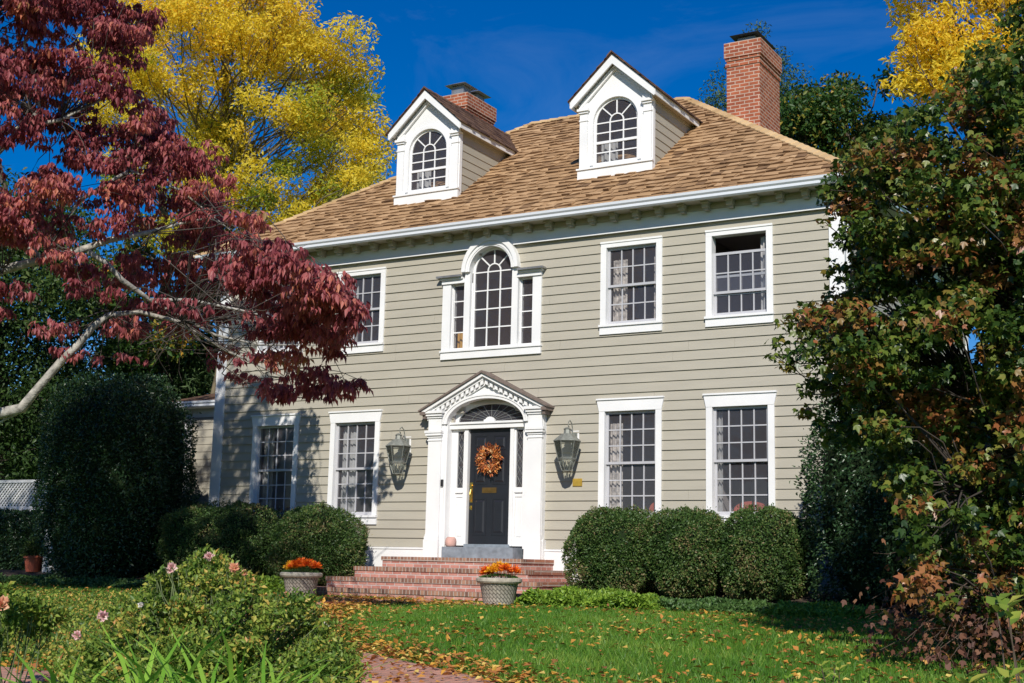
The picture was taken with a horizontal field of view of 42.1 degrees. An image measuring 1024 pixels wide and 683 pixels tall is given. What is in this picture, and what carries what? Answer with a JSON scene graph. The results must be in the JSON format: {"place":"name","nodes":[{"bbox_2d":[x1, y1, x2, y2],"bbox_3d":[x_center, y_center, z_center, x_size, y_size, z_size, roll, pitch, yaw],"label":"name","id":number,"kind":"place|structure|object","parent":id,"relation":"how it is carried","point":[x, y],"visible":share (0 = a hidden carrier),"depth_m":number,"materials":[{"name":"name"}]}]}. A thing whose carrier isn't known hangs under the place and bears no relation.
{"place":"outdoors","nodes":[
{"label":"outdoors","id":0,"kind":"place"},
{"bbox_2d":[1,595,493,682],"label":"brick path","id":1,"kind":"structure","parent":0,"point":[387,670],"depth_m":10.94,"materials":[{"name":"red brick"}]},
{"bbox_2d":[280,572,322,595],"bbox_3d":[-3.723,4.284,23.426,0.750,0.425,0.750,-4,-11,30],"label":"planter","id":2,"kind":"object","parent":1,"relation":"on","point":[304,581],"visible":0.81,"depth_m":23.18,"materials":[{"name":"stone"}]},
{"bbox_2d":[283,557,321,572],"bbox_3d":[-3.728,3.959,23.488,0.771,0.308,0.714,-4,-11,30],"label":"chrysanthemum","id":3,"kind":"object","parent":2,"relation":"on","point":[294,566],"visible":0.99,"depth_m":23.39,"materials":[{"name":"orange plant"}]},
{"bbox_2d":[0,0,1023,391],"label":"sky","id":4,"kind":"structure","parent":0,"point":[530,57],"materials":[{"name":"blue"}]},
{"bbox_2d":[0,569,1023,682],"bbox_3d":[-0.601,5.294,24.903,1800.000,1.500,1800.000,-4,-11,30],"label":"ground","id":5,"kind":"structure","parent":0,"point":[699,657],"depth_m":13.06,"materials":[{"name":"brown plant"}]},
{"bbox_2d":[3,441,37,505],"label":"distant tree","id":6,"kind":"object","parent":5,"relation":"on","point":[13,471],"depth_m":62.03,"materials":[{"name":"green plant"}]},
{"bbox_2d":[0,480,46,515],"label":"lattice fence","id":7,"kind":"object","parent":5,"relation":"on","point":[17,483],"visible":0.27,"depth_m":32.24,"materials":[{"name":"paint"}]},
{"bbox_2d":[3,435,45,505],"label":"distant tree","id":8,"kind":"object","parent":5,"relation":"on","point":[22,486],"visible":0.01,"depth_m":64.92,"materials":[{"name":"green plant"}]},
{"bbox_2d":[0,507,66,570],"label":"hedge","id":9,"kind":"object","parent":5,"relation":"on","point":[15,535],"visible":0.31,"depth_m":30.35,"materials":[{"name":"green plant"}]},
{"bbox_2d":[0,581,74,682],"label":"rose bush","id":10,"kind":"object","parent":5,"relation":"on","point":[21,612],"visible":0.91,"depth_m":9.68,"materials":[{"name":"green plant"}]},
{"bbox_2d":[0,595,9,610],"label":"rose bloom","id":11,"kind":"object","parent":10,"relation":"attached to","point":[4,601],"visible":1,"depth_m":8.98,"materials":[{"name":"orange plant"}]},
{"bbox_2d":[42,530,60,571],"bbox_3d":[-10.192,4.669,29.474,0.360,0.973,0.300,-4,-11,30],"label":"gate post","id":12,"kind":"object","parent":5,"relation":"on","point":[44,569],"depth_m":29.36,"materials":[{"name":"paint"}]},
{"bbox_2d":[0,164,141,505],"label":"oak tree","id":13,"kind":"object","parent":5,"relation":"on","point":[18,432],"visible":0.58,"depth_m":38.20,"materials":[{"name":"green plant"}]},
{"bbox_2d":[4,651,159,682],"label":"daylily","id":14,"kind":"object","parent":5,"relation":"on","point":[51,673],"visible":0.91,"depth_m":6.76,"materials":[{"name":"green plant"}]},
{"bbox_2d":[0,573,164,589],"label":"ground cover","id":15,"kind":"object","parent":5,"relation":"on","point":[100,581],"visible":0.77,"depth_m":26.82,"materials":[{"name":"green plant"}]},
{"bbox_2d":[0,587,170,666],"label":"plants","id":16,"kind":"object","parent":5,"relation":"on","point":[78,615],"visible":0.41,"depth_m":15.46,"materials":[{"name":"green plant"}]},
{"bbox_2d":[18,337,216,437],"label":"pine tree","id":17,"kind":"object","parent":5,"relation":"on","point":[197,378],"visible":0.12,"depth_m":43.23,"materials":[{"name":"green plant"}]},
{"bbox_2d":[0,608,265,682],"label":"daylily","id":18,"kind":"object","parent":5,"relation":"on","point":[158,671],"visible":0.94,"depth_m":6.54,"materials":[{"name":"green plant"}]},
{"bbox_2d":[19,636,258,682],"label":"plants","id":19,"kind":"object","parent":5,"relation":"on","point":[52,655],"visible":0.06,"depth_m":11.54,"materials":[{"name":"green plant"}]},
{"bbox_2d":[66,184,217,400],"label":"maple tree","id":20,"kind":"object","parent":5,"relation":"on","point":[172,357],"visible":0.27,"depth_m":42.69,"materials":[{"name":"green plant"}]},
{"bbox_2d":[125,393,195,571],"bbox_3d":[-9.135,3.277,31.633,3.026,4.452,2.571,-4,-11,30],"label":"holly","id":21,"kind":"object","parent":5,"relation":"on","point":[183,482],"visible":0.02,"depth_m":31.72,"materials":[{"name":"green plant"}]},
{"bbox_2d":[29,614,340,682],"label":"daylily","id":22,"kind":"object","parent":5,"relation":"on","point":[168,671],"visible":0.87,"depth_m":6.57,"materials":[{"name":"green plant"}]},
{"bbox_2d":[0,0,373,422],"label":"dogwood tree","id":23,"kind":"object","parent":5,"relation":"on","point":[304,315],"visible":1,"depth_m":19.81,"materials":[{"name":"red plant"}]},
{"bbox_2d":[49,544,371,682],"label":"rose bush","id":24,"kind":"object","parent":5,"relation":"on","point":[206,584],"visible":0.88,"depth_m":9.39,"materials":[{"name":"green plant"}]},
{"bbox_2d":[72,630,81,641],"bbox_3d":[-2.915,1.969,8.897,0.073,0.078,0.058,1,-10,-1],"label":"rose bloom","id":25,"kind":"object","parent":24,"relation":"attached to","point":[77,633],"visible":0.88,"depth_m":8.89,"materials":[{"name":"pink plant"}]},
{"bbox_2d":[97,610,108,621],"bbox_3d":[-2.769,1.858,8.990,0.085,0.084,0.075,6,-11,-27],"label":"rose bloom","id":26,"kind":"object","parent":24,"relation":"attached to","point":[102,616],"visible":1,"depth_m":8.98,"materials":[{"name":"pink plant"}]},
{"bbox_2d":[166,561,177,572],"bbox_3d":[-2.481,1.649,9.697,0.098,0.092,0.074,1,-10,2],"label":"rose bloom","id":27,"kind":"object","parent":24,"relation":"attached to","point":[172,565],"visible":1,"depth_m":9.69,"materials":[{"name":"pink plant"}]},
{"bbox_2d":[203,552,214,560],"bbox_3d":[-2.238,1.584,9.792,0.086,0.075,0.069,-3,-10,23],"label":"rose bloom","id":28,"kind":"object","parent":24,"relation":"attached to","point":[208,556],"visible":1,"depth_m":9.78,"materials":[{"name":"pink plant"}]},
{"bbox_2d":[229,562,238,572],"bbox_3d":[-2.052,1.668,9.798,0.088,0.085,0.080,2,-10,-7],"label":"rose bloom","id":29,"kind":"object","parent":24,"relation":"attached to","point":[232,568],"visible":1,"depth_m":9.79,"materials":[{"name":"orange plant"}]},
{"bbox_2d":[66,0,396,393],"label":"hickory tree","id":30,"kind":"object","parent":5,"relation":"on","point":[232,34],"visible":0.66,"depth_m":37.57,"materials":[{"name":"yellow plant"}]},
{"bbox_2d":[126,615,346,682],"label":"daylily","id":31,"kind":"object","parent":5,"relation":"on","point":[191,678],"visible":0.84,"depth_m":6.73,"materials":[{"name":"green plant"}]},
{"bbox_2d":[247,575,284,594],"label":"ground cover","id":32,"kind":"object","parent":5,"relation":"on","point":[275,583],"visible":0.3,"depth_m":24.20,"materials":[{"name":"green plant"}]},
{"bbox_2d":[134,632,413,682],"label":"daylily","id":33,"kind":"object","parent":5,"relation":"on","point":[263,670],"visible":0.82,"depth_m":7.39,"materials":[{"name":"green plant"}]},
{"bbox_2d":[314,636,359,659],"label":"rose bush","id":34,"kind":"object","parent":5,"relation":"on","point":[347,650],"visible":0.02,"depth_m":10.97,"materials":[{"name":"green plant"}]},
{"bbox_2d":[315,556,569,600],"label":"brick steps","id":35,"kind":"structure","parent":5,"relation":"on","point":[434,577],"depth_m":23.59,"materials":[{"name":"red brick"}]},
{"bbox_2d":[0,569,969,617],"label":"planting bed","id":36,"kind":"object","parent":5,"relation":"on","point":[805,598],"visible":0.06,"depth_m":20.79,"materials":[{"name":"brown soil"}]},
{"bbox_2d":[23,555,42,571],"bbox_3d":[-10.650,4.943,29.572,0.450,0.360,0.450,-4,-11,30],"label":"flower pot","id":37,"kind":"object","parent":36,"relation":"on","point":[33,563],"visible":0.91,"depth_m":29.42,"materials":[{"name":"ceramic"}]},
{"bbox_2d":[19,537,44,555],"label":"potted plant","id":38,"kind":"object","parent":37,"relation":"in","point":[33,550],"visible":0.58,"depth_m":29.46,"materials":[{"name":"green plant"}]},
{"bbox_2d":[26,358,203,578],"bbox_3d":[-8.450,2.718,28.514,3.625,4.693,3.065,-4,-11,30],"label":"holly","id":39,"kind":"object","parent":36,"relation":"on","point":[112,470],"visible":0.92,"depth_m":27.50,"materials":[{"name":"green plant"}]},
{"bbox_2d":[154,498,291,576],"bbox_3d":[-5.719,4.002,26.792,3.569,1.676,2.001,-4,-11,30],"label":"boxwood","id":40,"kind":"object","parent":36,"relation":"on","point":[242,532],"visible":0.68,"depth_m":26.09,"materials":[{"name":"green plant"}]},
{"bbox_2d":[262,500,372,584],"bbox_3d":[-3.731,3.847,25.384,1.916,1.656,2.074,-4,-11,30],"label":"boxwood","id":41,"kind":"object","parent":36,"relation":"on","point":[326,536],"visible":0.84,"depth_m":24.84,"materials":[{"name":"green plant"}]},
{"bbox_2d":[561,504,660,594],"bbox_3d":[1.818,3.483,22.146,1.769,1.574,1.929,-4,-11,30],"label":"boxwood","id":42,"kind":"object","parent":36,"relation":"on","point":[605,552],"visible":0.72,"depth_m":21.54,"materials":[{"name":"green plant"}]},
{"bbox_2d":[638,504,728,597],"bbox_3d":[2.864,3.420,21.580,1.459,1.546,1.847,-4,-11,30],"label":"boxwood","id":43,"kind":"object","parent":36,"relation":"on","point":[683,551],"visible":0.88,"depth_m":20.95,"materials":[{"name":"green plant"}]},
{"bbox_2d":[715,502,817,600],"bbox_3d":[3.972,3.314,20.916,1.591,1.570,1.893,-4,-11,30],"label":"boxwood","id":44,"kind":"object","parent":36,"relation":"on","point":[761,553],"visible":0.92,"depth_m":20.35,"materials":[{"name":"green plant"}]},
{"bbox_2d":[789,382,994,605],"bbox_3d":[6.066,2.102,20.072,3.572,3.763,2.823,-4,-11,30],"label":"holly","id":45,"kind":"object","parent":36,"relation":"on","point":[857,522],"visible":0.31,"depth_m":19.45,"materials":[{"name":"green plant"}]},
{"bbox_2d":[476,577,521,604],"bbox_3d":[-0.212,4.022,21.405,0.750,0.425,0.750,-4,-11,30],"label":"planter","id":46,"kind":"object","parent":5,"relation":"on","point":[496,591],"visible":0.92,"depth_m":21.15,"materials":[{"name":"stone"}]},
{"bbox_2d":[478,561,522,577],"bbox_3d":[-0.210,3.690,21.466,0.749,0.324,0.724,-4,-11,30],"label":"chrysanthemum","id":47,"kind":"object","parent":46,"relation":"on","point":[492,570],"visible":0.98,"depth_m":21.37,"materials":[{"name":"orange plant"}]},
{"bbox_2d":[0,581,1023,682],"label":"fallen leaves","id":48,"kind":"object","parent":5,"relation":"on","point":[494,669],"visible":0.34,"depth_m":13.39,"materials":[{"name":"orange plant"}]},
{"bbox_2d":[171,31,968,593],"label":"house","id":49,"kind":"structure","parent":5,"relation":"on","point":[625,265],"depth_m":25.71,"materials":[{"name":"paint"}]},
{"bbox_2d":[249,413,301,518],"bbox_3d":[-4.962,2.693,28.031,1.340,2.296,0.311,-4,-11,30],"label":"window","id":50,"kind":"structure","parent":49,"relation":"in","point":[260,422],"depth_m":28.17,"materials":[{"name":"white paint"}]},
{"bbox_2d":[255,284,302,359],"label":"window","id":51,"kind":"structure","parent":49,"relation":"in","point":[261,347],"depth_m":28.65,"materials":[{"name":"white paint"}]},
{"bbox_2d":[327,409,382,523],"bbox_3d":[-3.157,2.559,26.996,1.340,2.296,0.318,-4,-11,30],"label":"window","id":52,"kind":"structure","parent":49,"relation":"in","point":[349,469],"depth_m":27.11,"materials":[{"name":"white paint"}]},
{"bbox_2d":[337,267,386,353],"bbox_3d":[-3.087,-0.610,27.529,1.270,1.754,0.311,-4,-11,30],"label":"window","id":53,"kind":"structure","parent":49,"relation":"in","point":[378,345],"depth_m":27.32,"materials":[{"name":"white paint"}]},
{"bbox_2d":[386,427,410,474],"bbox_3d":[-2.217,2.135,26.081,0.442,0.949,0.568,-4,-11,30],"label":"wall lantern","id":54,"kind":"object","parent":49,"relation":"attached to","point":[398,441],"depth_m":26.05,"materials":[{"name":"grey metal"}]},
{"bbox_2d":[445,537,455,546],"bbox_3d":[-1.164,3.808,25.272,0.220,0.190,0.214,-4,-11,30],"label":"door stop","id":55,"kind":"object","parent":49,"relation":"on","point":[450,541],"depth_m":25.19,"materials":[{"name":"pink ceramic"}]},
{"bbox_2d":[468,428,509,543],"bbox_3d":[-0.437,2.753,25.346,0.900,2.195,0.113,-4,-11,30],"label":"front door","id":56,"kind":"structure","parent":49,"relation":"in","point":[488,495],"depth_m":25.33,"materials":[{"name":"black paint"}]},
{"bbox_2d":[474,442,502,475],"bbox_3d":[-0.438,2.245,25.338,0.665,0.708,0.205,-4,-11,30],"label":"wreath","id":57,"kind":"object","parent":56,"relation":"hanging from","point":[480,458],"visible":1,"depth_m":25.34,"materials":[{"name":"orange plant"}]},
{"bbox_2d":[436,234,546,359],"bbox_3d":[-0.363,-0.874,25.946,2.420,2.401,0.456,-4,-11,30],"label":"palladian window","id":58,"kind":"structure","parent":49,"relation":"in","point":[466,349],"depth_m":25.96,"materials":[{"name":"white paint"}]},
{"bbox_2d":[553,420,580,471],"bbox_3d":[1.018,1.893,24.220,0.442,0.949,0.568,-4,-11,30],"label":"wall lantern","id":59,"kind":"object","parent":49,"relation":"attached to","point":[568,436],"depth_m":24.19,"materials":[{"name":"grey metal"}]},
{"bbox_2d":[573,478,581,485],"bbox_3d":[1.196,2.576,24.310,0.190,0.140,0.019,-4,-11,30],"label":"plaque","id":60,"kind":"object","parent":49,"relation":"attached to","point":[577,482],"visible":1,"depth_m":24.30,"materials":[{"name":"gold metal"}]},
{"bbox_2d":[596,396,664,512],"bbox_3d":[2.162,2.161,23.930,1.340,2.296,0.311,-4,-11,30],"label":"window","id":61,"kind":"structure","parent":49,"relation":"in","point":[610,474],"depth_m":24.05,"materials":[{"name":"white paint"}]},
{"bbox_2d":[598,235,662,334],"bbox_3d":[2.234,-1.007,24.467,1.270,1.754,0.312,-4,-11,30],"label":"window","id":62,"kind":"structure","parent":49,"relation":"in","point":[620,324],"depth_m":24.52,"materials":[{"name":"white paint"}]},
{"bbox_2d":[649,502,654,511],"bbox_3d":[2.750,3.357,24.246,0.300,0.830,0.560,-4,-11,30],"label":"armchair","id":63,"kind":"object","parent":49,"relation":"in","point":[652,506],"visible":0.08,"depth_m":24.10,"materials":[{"name":"pink fabric"}]},
{"bbox_2d":[704,223,773,326],"bbox_3d":[4.037,-1.142,23.429,1.270,1.754,0.311,-4,-11,30],"label":"window","id":64,"kind":"structure","parent":49,"relation":"in","point":[712,318],"depth_m":23.38,"materials":[{"name":"white paint"}]},
{"bbox_2d":[702,390,776,524],"bbox_3d":[3.965,2.026,22.893,1.340,2.296,0.311,-4,-11,30],"label":"window","id":65,"kind":"structure","parent":49,"relation":"in","point":[753,400],"depth_m":22.98,"materials":[{"name":"white paint"}]},
{"bbox_2d":[734,501,766,510],"bbox_3d":[4.282,3.233,23.308,0.620,0.830,0.560,-4,-11,30],"label":"armchair","id":66,"kind":"object","parent":49,"relation":"in","point":[748,503],"visible":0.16,"depth_m":23.14,"materials":[{"name":"pink fabric"}]},
{"bbox_2d":[511,585,666,611],"bbox_3d":[1.219,4.055,20.942,2.698,0.454,1.033,-4,-11,30],"label":"pachysandra","id":67,"kind":"object","parent":5,"relation":"on","point":[572,596],"visible":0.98,"depth_m":20.69,"materials":[{"name":"green plant"}]},
{"bbox_2d":[623,596,775,613],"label":"ivy","id":68,"kind":"object","parent":5,"relation":"on","point":[713,603],"visible":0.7,"depth_m":19.93,"materials":[{"name":"green plant"}]},
{"bbox_2d":[698,19,837,139],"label":"birch tree","id":69,"kind":"object","parent":5,"relation":"on","point":[781,87],"visible":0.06,"depth_m":48.14,"materials":[{"name":"green plant"}]},
{"bbox_2d":[784,674,804,682],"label":"young shrub","id":70,"kind":"object","parent":5,"relation":"on","point":[786,677],"visible":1,"depth_m":8.01,"materials":[{"name":"green plant"}]},
{"bbox_2d":[758,599,893,620],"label":"ground cover","id":71,"kind":"object","parent":5,"relation":"on","point":[827,608],"visible":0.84,"depth_m":18.84,"materials":[{"name":"green plant"}]},
{"bbox_2d":[817,660,847,682],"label":"young shrub","id":72,"kind":"object","parent":5,"relation":"on","point":[824,670],"visible":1,"depth_m":8.31,"materials":[{"name":"green plant"}]},
{"bbox_2d":[780,62,920,208],"bbox_3d":[8.446,-0.690,34.021,4.400,14.196,5.202,-1,-10,14],"label":"cherry tree","id":73,"kind":"object","parent":5,"relation":"on","point":[819,117],"visible":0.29,"depth_m":33.76,"materials":[{"name":"green plant"}]},
{"bbox_2d":[862,672,877,682],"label":"young shrub","id":74,"kind":"object","parent":5,"relation":"on","point":[868,678],"visible":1,"depth_m":8.15,"materials":[{"name":"green plant"}]},
{"bbox_2d":[763,0,1023,675],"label":"viburnum shrub","id":75,"kind":"object","parent":5,"relation":"on","point":[882,370],"visible":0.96,"depth_m":12.22,"materials":[{"name":"green plant"}]},
{"bbox_2d":[879,0,1023,223],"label":"ash tree","id":76,"kind":"object","parent":5,"relation":"on","point":[941,55],"visible":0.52,"depth_m":30.94,"materials":[{"name":"yellow plant"}]},
{"bbox_2d":[933,403,1023,583],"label":"holly","id":77,"kind":"object","parent":5,"relation":"on","point":[944,519],"visible":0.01,"depth_m":18.13,"materials":[{"name":"green plant"}]},
{"bbox_2d":[956,667,1023,682],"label":"young shrub","id":78,"kind":"object","parent":5,"relation":"on","point":[1001,671],"visible":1,"depth_m":6.01,"materials":[{"name":"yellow plant"}]},
{"bbox_2d":[986,593,1023,682],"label":"young shrub","id":79,"kind":"object","parent":5,"relation":"on","point":[1004,602],"visible":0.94,"depth_m":6.61,"materials":[{"name":"green plant"}]}
]}

